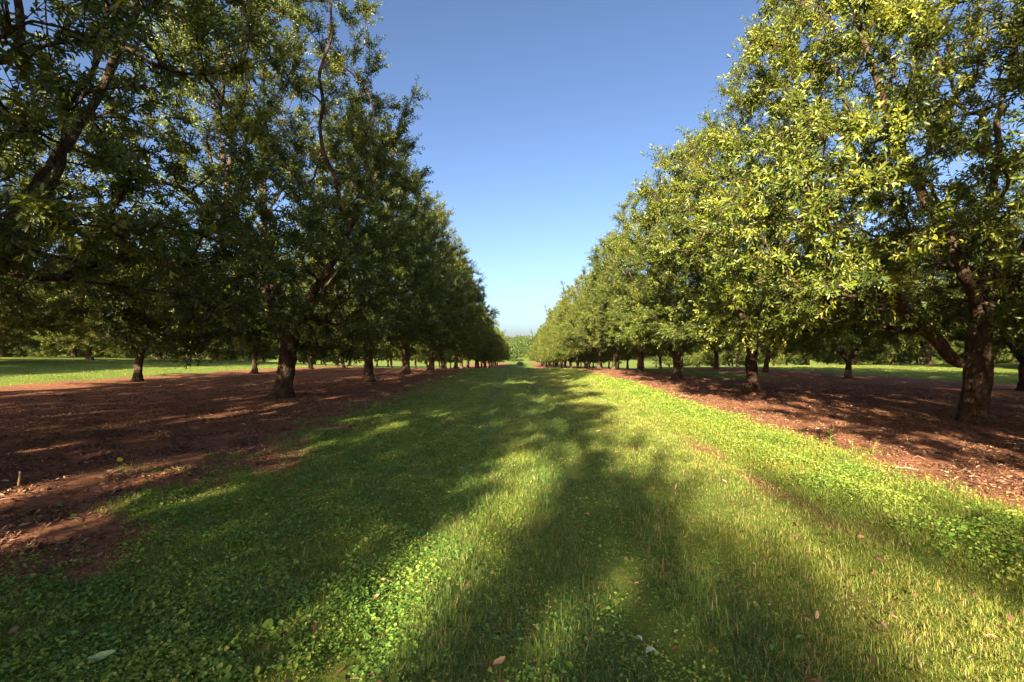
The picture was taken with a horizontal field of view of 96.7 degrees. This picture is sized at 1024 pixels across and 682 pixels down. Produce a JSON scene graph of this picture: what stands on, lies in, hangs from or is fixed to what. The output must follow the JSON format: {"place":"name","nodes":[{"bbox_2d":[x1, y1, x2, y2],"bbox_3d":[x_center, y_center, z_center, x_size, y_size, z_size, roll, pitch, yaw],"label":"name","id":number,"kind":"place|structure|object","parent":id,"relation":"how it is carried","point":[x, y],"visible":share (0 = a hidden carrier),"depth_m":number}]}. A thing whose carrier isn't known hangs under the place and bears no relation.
{"place":"outdoors","nodes":[
{"label":"outdoors","id":0,"kind":"place"},
{"bbox_2d":[0,345,1023,681],"bbox_3d":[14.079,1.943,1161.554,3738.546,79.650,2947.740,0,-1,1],"label":"ground","id":1,"kind":"structure","parent":0,"point":[116,381],"depth_m":5.33},
{"bbox_2d":[17,471,20,487],"bbox_3d":[-5.880,1.671,5.429,0.039,0.228,0.028,0,-1,1],"label":"stick","id":2,"kind":"object","parent":1,"relation":"on","point":[18,481],"visible":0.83,"depth_m":5.42},
{"bbox_2d":[0,329,45,356],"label":"orchard tree","id":3,"kind":"object","parent":1,"relation":"on","point":[2,354],"depth_m":58.48},
{"bbox_2d":[0,276,55,355],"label":"orchard tree","id":4,"kind":"object","parent":1,"relation":"on","point":[16,344],"visible":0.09,"depth_m":31.35},
{"bbox_2d":[5,332,59,356],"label":"orchard tree","id":5,"kind":"object","parent":1,"relation":"on","point":[19,352],"visible":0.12,"depth_m":69.28},
{"bbox_2d":[0,80,114,348],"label":"orchard tree","id":6,"kind":"object","parent":1,"relation":"on","point":[30,320],"visible":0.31,"depth_m":16.48},
{"bbox_2d":[16,287,112,356],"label":"orchard tree","id":7,"kind":"object","parent":1,"relation":"on","point":[73,352],"visible":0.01,"depth_m":48.93},
{"bbox_2d":[25,316,105,356],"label":"orchard tree","id":8,"kind":"object","parent":1,"relation":"on","point":[55,352],"visible":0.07,"depth_m":65.99},
{"bbox_2d":[58,343,108,356],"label":"orchard tree","id":9,"kind":"object","parent":1,"relation":"on","point":[62,355],"visible":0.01,"depth_m":78.92},
{"bbox_2d":[7,240,166,359],"bbox_3d":[-36.091,-3.594,38.468,10.352,10.944,10.786,0,-1,-3],"label":"orchard tree","id":10,"kind":"object","parent":1,"relation":"on","point":[88,354],"visible":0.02,"depth_m":38.83},
{"bbox_2d":[88,649,115,660],"bbox_3d":[-2.054,1.578,2.282,0.115,0.024,0.055,-8,13,-17],"label":"fallen leaf","id":11,"kind":"object","parent":1,"relation":"on","point":[100,655],"visible":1,"depth_m":2.29},
{"bbox_2d":[95,347,152,357],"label":"orchard tree","id":12,"kind":"object","parent":1,"relation":"on","point":[127,356],"visible":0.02,"depth_m":75.88},
{"bbox_2d":[28,199,241,381],"bbox_3d":[-18.878,-2.489,23.906,9.122,9.643,9.504,-1,-2,29],"label":"orchard tree","id":13,"kind":"object","parent":1,"relation":"on","point":[89,327],"visible":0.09,"depth_m":21.71},
{"bbox_2d":[80,255,213,358],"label":"orchard tree","id":14,"kind":"object","parent":1,"relation":"on","point":[160,356],"visible":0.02,"depth_m":45.71},
{"bbox_2d":[116,294,183,357],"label":"orchard tree","id":15,"kind":"object","parent":1,"relation":"on","point":[148,348],"visible":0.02,"depth_m":54.98},
{"bbox_2d":[146,354,172,357],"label":"orchard tree","id":16,"kind":"object","parent":1,"relation":"on","point":[152,356],"visible":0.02,"depth_m":120.94},
{"bbox_2d":[0,0,328,342],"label":"orchard tree","id":17,"kind":"object","parent":1,"relation":"on","point":[34,203],"visible":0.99,"depth_m":6.46},
{"bbox_2d":[0,0,434,398],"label":"orchard tree","id":18,"kind":"object","parent":1,"relation":"on","point":[283,325],"visible":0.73,"depth_m":14.67},
{"bbox_2d":[204,355,245,360],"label":"orchard tree","id":19,"kind":"object","parent":1,"relation":"on","point":[227,358],"visible":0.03,"depth_m":102.07},
{"bbox_2d":[203,302,251,359],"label":"orchard tree","id":20,"kind":"object","parent":1,"relation":"on","point":[242,354],"visible":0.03,"depth_m":56.92},
{"bbox_2d":[200,347,258,360],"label":"orchard tree","id":21,"kind":"object","parent":1,"relation":"on","point":[220,355],"visible":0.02,"depth_m":74.89},
{"bbox_2d":[222,304,279,361],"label":"orchard tree","id":22,"kind":"object","parent":1,"relation":"on","point":[273,353],"visible":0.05,"depth_m":65.07},
{"bbox_2d":[205,220,312,372],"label":"orchard tree","id":23,"kind":"object","parent":1,"relation":"on","point":[254,366],"visible":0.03,"depth_m":32.67},
{"bbox_2d":[273,254,353,368],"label":"orchard tree","id":24,"kind":"object","parent":1,"relation":"on","point":[310,366],"visible":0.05,"depth_m":42.13},
{"bbox_2d":[296,340,337,363],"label":"orchard tree","id":25,"kind":"object","parent":1,"relation":"on","point":[333,359],"visible":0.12,"depth_m":82.91},
{"bbox_2d":[319,279,378,367],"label":"orchard tree","id":26,"kind":"object","parent":1,"relation":"on","point":[342,365],"visible":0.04,"depth_m":50.38},
{"bbox_2d":[333,348,364,364],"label":"orchard tree","id":27,"kind":"object","parent":1,"relation":"on","point":[362,358],"visible":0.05,"depth_m":100.52},
{"bbox_2d":[341,478,358,492],"bbox_3d":[-1.829,1.658,5.133,0.194,0.183,0.213,0,-1,1],"label":"weed plant","id":28,"kind":"object","parent":1,"relation":"on","point":[348,487],"visible":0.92,"depth_m":5.16},
{"bbox_2d":[279,111,455,381],"bbox_3d":[-7.910,-5.057,24.730,10.219,15.203,11.692,1,-2,-34],"label":"orchard tree","id":29,"kind":"object","parent":1,"relation":"on","point":[407,314],"visible":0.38,"depth_m":23.62},
{"bbox_2d":[357,296,394,357],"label":"orchard tree","id":30,"kind":"object","parent":1,"relation":"on","point":[384,350],"visible":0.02,"depth_m":58.64},
{"bbox_2d":[377,342,420,367],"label":"orchard tree","id":31,"kind":"object","parent":1,"relation":"on","point":[391,366],"visible":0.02,"depth_m":67.63},
{"bbox_2d":[390,344,417,367],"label":"orchard tree","id":32,"kind":"object","parent":1,"relation":"on","point":[398,358],"depth_m":77.53},
{"bbox_2d":[341,171,484,374],"bbox_3d":[-7.539,-5.106,33.806,11.209,15.756,11.544,0,-1,-8],"label":"orchard tree","id":33,"kind":"object","parent":1,"relation":"on","point":[408,350],"visible":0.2,"depth_m":33.46},
{"bbox_2d":[400,345,427,367],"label":"orchard tree","id":34,"kind":"object","parent":1,"relation":"on","point":[417,360],"visible":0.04,"depth_m":86.89},
{"bbox_2d":[416,353,447,367],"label":"orchard tree","id":35,"kind":"object","parent":1,"relation":"on","point":[426,362],"visible":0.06,"depth_m":95.41},
{"bbox_2d":[379,209,488,369],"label":"orchard tree","id":36,"kind":"object","parent":1,"relation":"on","point":[461,261],"visible":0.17,"depth_m":42.27},
{"bbox_2d":[422,355,450,367],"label":"orchard tree","id":37,"kind":"object","parent":1,"relation":"on","point":[448,359],"visible":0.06,"depth_m":104.24},
{"bbox_2d":[411,239,499,368],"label":"orchard tree","id":38,"kind":"object","parent":1,"relation":"on","point":[484,319],"visible":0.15,"depth_m":51.90},
{"bbox_2d":[444,249,489,367],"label":"orchard tree","id":39,"kind":"object","parent":1,"relation":"on","point":[456,359],"visible":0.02,"depth_m":61.27},
{"bbox_2d":[447,303,494,367],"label":"orchard tree","id":40,"kind":"object","parent":1,"relation":"on","point":[462,357],"visible":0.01,"depth_m":69.70},
{"bbox_2d":[452,305,504,367],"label":"orchard tree","id":41,"kind":"object","parent":1,"relation":"on","point":[496,323],"visible":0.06,"depth_m":95.84},
{"bbox_2d":[451,311,506,367],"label":"orchard tree","id":42,"kind":"object","parent":1,"relation":"on","point":[495,343],"visible":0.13,"depth_m":78.78},
{"bbox_2d":[454,326,503,367],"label":"orchard tree","id":43,"kind":"object","parent":1,"relation":"on","point":[499,356],"visible":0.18,"depth_m":87.96},
{"bbox_2d":[483,332,505,367],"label":"orchard tree","id":44,"kind":"object","parent":1,"relation":"on","point":[494,359],"visible":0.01,"depth_m":115.13},
{"bbox_2d":[492,656,504,664],"bbox_3d":[-0.063,1.562,2.220,0.075,0.017,0.035,-7,13,-39],"label":"fallen leaf","id":45,"kind":"object","parent":1,"relation":"on","point":[499,660],"visible":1,"depth_m":2.22},
{"bbox_2d":[488,327,508,367],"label":"orchard tree","id":46,"kind":"object","parent":1,"relation":"on","point":[504,355],"visible":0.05,"depth_m":132.46},
{"bbox_2d":[490,330,507,367],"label":"orchard tree","id":47,"kind":"object","parent":1,"relation":"on","point":[502,354],"visible":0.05,"depth_m":141.21},
{"bbox_2d":[494,327,509,365],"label":"orchard tree","id":48,"kind":"object","parent":1,"relation":"on","point":[506,344],"visible":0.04,"depth_m":168.20},
{"bbox_2d":[361,334,649,360],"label":"wood","id":49,"kind":"object","parent":1,"relation":"on","point":[517,344],"visible":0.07,"depth_m":351.52},
{"bbox_2d":[0,359,1023,681],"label":"grass","id":50,"kind":"structure","parent":1,"relation":"on","point":[558,541],"depth_m":3.60},
{"bbox_2d":[0,377,1023,681],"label":"weeds","id":51,"kind":"object","parent":1,"relation":"on","point":[222,639],"visible":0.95,"depth_m":3.17},
{"bbox_2d":[0,370,1023,681],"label":"leaf litter","id":52,"kind":"object","parent":1,"relation":"on","point":[24,490],"visible":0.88,"depth_m":8.70},
{"bbox_2d":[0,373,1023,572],"bbox_3d":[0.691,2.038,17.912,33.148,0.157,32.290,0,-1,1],"label":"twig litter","id":53,"kind":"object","parent":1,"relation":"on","point":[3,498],"visible":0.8,"depth_m":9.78},
{"bbox_2d":[8,385,1023,681],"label":"leaf scatter","id":54,"kind":"object","parent":1,"relation":"on","point":[14,629],"visible":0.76,"depth_m":2.96},
{"bbox_2d":[530,325,544,365],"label":"orchard tree","id":55,"kind":"object","parent":1,"relation":"on","point":[536,335],"visible":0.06,"depth_m":171.60},
{"bbox_2d":[528,342,547,366],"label":"orchard tree","id":56,"kind":"object","parent":1,"relation":"on","point":[532,357],"visible":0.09,"depth_m":154.35},
{"bbox_2d":[530,328,545,366],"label":"orchard tree","id":57,"kind":"object","parent":1,"relation":"on","point":[535,350],"visible":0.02,"depth_m":163.01},
{"bbox_2d":[533,313,553,367],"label":"orchard tree","id":58,"kind":"object","parent":1,"relation":"on","point":[536,356],"visible":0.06,"depth_m":127.35},
{"bbox_2d":[534,340,554,367],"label":"orchard tree","id":59,"kind":"object","parent":1,"relation":"on","point":[535,348],"visible":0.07,"depth_m":135.73},
{"bbox_2d":[537,299,562,367],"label":"orchard tree","id":60,"kind":"object","parent":1,"relation":"on","point":[539,335],"visible":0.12,"depth_m":99.87},
{"bbox_2d":[537,318,566,367],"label":"orchard tree","id":61,"kind":"object","parent":1,"relation":"on","point":[543,344],"visible":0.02,"depth_m":116.04},
{"bbox_2d":[541,331,570,367],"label":"orchard tree","id":62,"kind":"object","parent":1,"relation":"on","point":[557,361],"visible":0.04,"depth_m":107.87},
{"bbox_2d":[536,299,590,367],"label":"orchard tree","id":63,"kind":"object","parent":1,"relation":"on","point":[542,340],"visible":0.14,"depth_m":89.57},
{"bbox_2d":[546,304,596,367],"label":"orchard tree","id":64,"kind":"object","parent":1,"relation":"on","point":[559,357],"visible":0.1,"depth_m":81.11},
{"bbox_2d":[544,296,608,367],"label":"orchard tree","id":65,"kind":"object","parent":1,"relation":"on","point":[556,355],"visible":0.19,"depth_m":72.75},
{"bbox_2d":[544,274,621,367],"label":"orchard tree","id":66,"kind":"object","parent":1,"relation":"on","point":[550,338],"visible":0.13,"depth_m":64.13},
{"bbox_2d":[579,357,596,367],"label":"orchard tree","id":67,"kind":"object","parent":1,"relation":"on","point":[590,360],"visible":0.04,"depth_m":117.94},
{"bbox_2d":[552,271,635,368],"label":"orchard tree","id":68,"kind":"object","parent":1,"relation":"on","point":[560,312],"visible":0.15,"depth_m":54.60},
{"bbox_2d":[601,356,624,367],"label":"orchard tree","id":69,"kind":"object","parent":1,"relation":"on","point":[605,361],"visible":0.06,"depth_m":98.90},
{"bbox_2d":[562,232,665,369],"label":"orchard tree","id":70,"kind":"object","parent":1,"relation":"on","point":[599,340],"visible":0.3,"depth_m":45.68},
{"bbox_2d":[602,350,636,367],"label":"orchard tree","id":71,"kind":"object","parent":1,"relation":"on","point":[617,360],"visible":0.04,"depth_m":89.74},
{"bbox_2d":[603,341,647,367],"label":"orchard tree","id":72,"kind":"object","parent":1,"relation":"on","point":[624,356],"visible":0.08,"depth_m":80.70},
{"bbox_2d":[586,187,691,372],"bbox_3d":[10.046,-4.941,37.189,9.591,15.609,9.518,1,-2,-27],"label":"orchard tree","id":73,"kind":"object","parent":1,"relation":"on","point":[603,292],"visible":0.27,"depth_m":36.49},
{"bbox_2d":[622,350,664,367],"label":"orchard tree","id":74,"kind":"object","parent":1,"relation":"on","point":[627,353],"visible":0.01,"depth_m":71.77},
{"bbox_2d":[637,635,655,652],"bbox_3d":[0.756,1.725,2.565,0.109,0.114,0.046,0,-1,1],"label":"fallen leaf","id":75,"kind":"object","parent":1,"relation":"on","point":[649,649],"visible":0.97,"depth_m":2.57},
{"bbox_2d":[644,355,666,367],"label":"orchard tree","id":76,"kind":"object","parent":1,"relation":"on","point":[652,360],"visible":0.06,"depth_m":123.31},
{"bbox_2d":[635,344,690,367],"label":"orchard tree","id":77,"kind":"object","parent":1,"relation":"on","point":[661,353],"visible":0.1,"depth_m":61.00},
{"bbox_2d":[652,350,689,367],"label":"orchard tree","id":78,"kind":"object","parent":1,"relation":"on","point":[663,360],"visible":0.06,"depth_m":114.76},
{"bbox_2d":[586,183,763,378],"bbox_3d":[10.064,-4.011,27.473,9.596,13.245,11.231,-1,-2,35],"label":"orchard tree","id":79,"kind":"object","parent":1,"relation":"on","point":[626,303],"visible":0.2,"depth_m":27.30},
{"bbox_2d":[664,351,693,366],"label":"orchard tree","id":80,"kind":"object","parent":1,"relation":"on","point":[669,361],"visible":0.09,"depth_m":104.76},
{"bbox_2d":[658,272,707,367],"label":"orchard tree","id":81,"kind":"object","parent":1,"relation":"on","point":[686,350],"visible":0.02,"depth_m":55.06},
{"bbox_2d":[684,353,711,366],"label":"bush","id":82,"kind":"object","parent":1,"relation":"on","point":[698,365],"visible":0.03,"depth_m":121.61},
{"bbox_2d":[683,349,720,366],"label":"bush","id":83,"kind":"object","parent":1,"relation":"on","point":[685,360],"visible":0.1,"depth_m":95.22},
{"bbox_2d":[690,349,735,366],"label":"bush","id":84,"kind":"object","parent":1,"relation":"on","point":[722,361],"visible":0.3,"depth_m":87.55},
{"bbox_2d":[664,283,770,368],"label":"orchard tree","id":85,"kind":"object","parent":1,"relation":"on","point":[716,362],"visible":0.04,"depth_m":44.98},
{"bbox_2d":[708,343,760,365],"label":"orchard tree","id":86,"kind":"object","parent":1,"relation":"on","point":[735,352],"visible":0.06,"depth_m":78.70},
{"bbox_2d":[730,351,776,365],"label":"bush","id":87,"kind":"object","parent":1,"relation":"on","point":[741,360],"visible":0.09,"depth_m":94.08},
{"bbox_2d":[708,234,817,372],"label":"orchard tree","id":88,"kind":"object","parent":1,"relation":"on","point":[768,354],"visible":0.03,"depth_m":36.09},
{"bbox_2d":[611,51,922,392],"bbox_3d":[9.541,-4.219,18.881,9.818,13.091,11.234,1,-2,-43],"label":"orchard tree","id":89,"kind":"object","parent":1,"relation":"on","point":[671,325],"visible":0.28,"depth_m":18.00},
{"bbox_2d":[742,302,794,365],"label":"orchard tree","id":90,"kind":"object","parent":1,"relation":"on","point":[762,356],"visible":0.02,"depth_m":69.23},
{"bbox_2d":[775,359,803,364],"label":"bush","id":91,"kind":"object","parent":1,"relation":"on","point":[800,362],"visible":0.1,"depth_m":110.25},
{"bbox_2d":[764,314,847,364],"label":"orchard tree","id":92,"kind":"object","parent":1,"relation":"on","point":[824,358],"visible":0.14,"depth_m":59.22},
{"bbox_2d":[616,0,1023,424],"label":"orchard tree","id":93,"kind":"object","parent":1,"relation":"on","point":[741,218],"visible":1,"depth_m":9.94},
{"bbox_2d":[825,429,833,446],"bbox_3d":[5.496,1.676,7.850,0.157,0.328,0.165,0,-1,1],"label":"weed plant","id":94,"kind":"object","parent":1,"relation":"on","point":[830,437],"visible":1,"depth_m":7.85},
{"bbox_2d":[780,218,906,378],"bbox_3d":[20.469,-2.530,28.201,7.276,10.042,8.515,-1,-2,33],"label":"orchard tree","id":95,"kind":"object","parent":1,"relation":"on","point":[853,343],"visible":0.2,"depth_m":27.58},
{"bbox_2d":[815,324,877,363],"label":"orchard tree","id":96,"kind":"object","parent":1,"relation":"on","point":[839,361],"visible":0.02,"depth_m":66.19},
{"bbox_2d":[817,303,895,364],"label":"orchard tree","id":97,"kind":"object","parent":1,"relation":"on","point":[853,361],"depth_m":51.06},
{"bbox_2d":[851,348,904,363],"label":"orchard tree","id":98,"kind":"object","parent":1,"relation":"on","point":[861,362],"visible":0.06,"depth_m":82.55},
{"bbox_2d":[866,357,914,363],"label":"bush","id":99,"kind":"object","parent":1,"relation":"on","point":[907,361],"depth_m":93.52},
{"bbox_2d":[855,307,938,363],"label":"orchard tree","id":100,"kind":"object","parent":1,"relation":"on","point":[894,357],"visible":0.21,"depth_m":58.16},
{"bbox_2d":[897,346,937,363],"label":"orchard tree","id":101,"kind":"object","parent":1,"relation":"on","point":[916,361],"visible":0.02,"depth_m":74.79},
{"bbox_2d":[875,226,970,364],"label":"orchard tree","id":102,"kind":"object","parent":1,"relation":"on","point":[928,359],"visible":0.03,"depth_m":41.99},
{"bbox_2d":[924,356,946,363],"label":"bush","id":103,"kind":"object","parent":1,"relation":"on","point":[935,361],"visible":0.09,"depth_m":99.95},
{"bbox_2d":[924,284,966,353],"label":"orchard tree","id":104,"kind":"object","parent":1,"relation":"on","point":[952,344],"visible":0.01,"depth_m":49.62},
{"bbox_2d":[875,138,1023,390],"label":"orchard tree","id":105,"kind":"object","parent":1,"relation":"on","point":[959,334],"visible":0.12,"depth_m":18.14},
{"bbox_2d":[936,351,1011,363],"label":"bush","id":106,"kind":"object","parent":1,"relation":"on","point":[997,361],"visible":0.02,"depth_m":73.75},
{"bbox_2d":[938,244,1023,359],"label":"orchard tree","id":107,"kind":"object","parent":1,"relation":"on","point":[1003,353],"visible":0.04,"depth_m":35.21},
{"bbox_2d":[966,0,1023,346],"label":"orchard tree","id":108,"kind":"object","parent":1,"relation":"on","point":[1019,83],"visible":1,"depth_m":5.92},
{"bbox_2d":[995,355,1015,362],"bbox_3d":[66.867,-2.907,57.085,10.626,12.230,8.914,0,-1,-3],"label":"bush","id":109,"kind":"object","parent":1,"relation":"on","point":[1000,359],"visible":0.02,"depth_m":58.14},
{"bbox_2d":[0,0,1023,337],"label":"sky","id":110,"kind":"structure","parent":0,"point":[538,118]}
]}

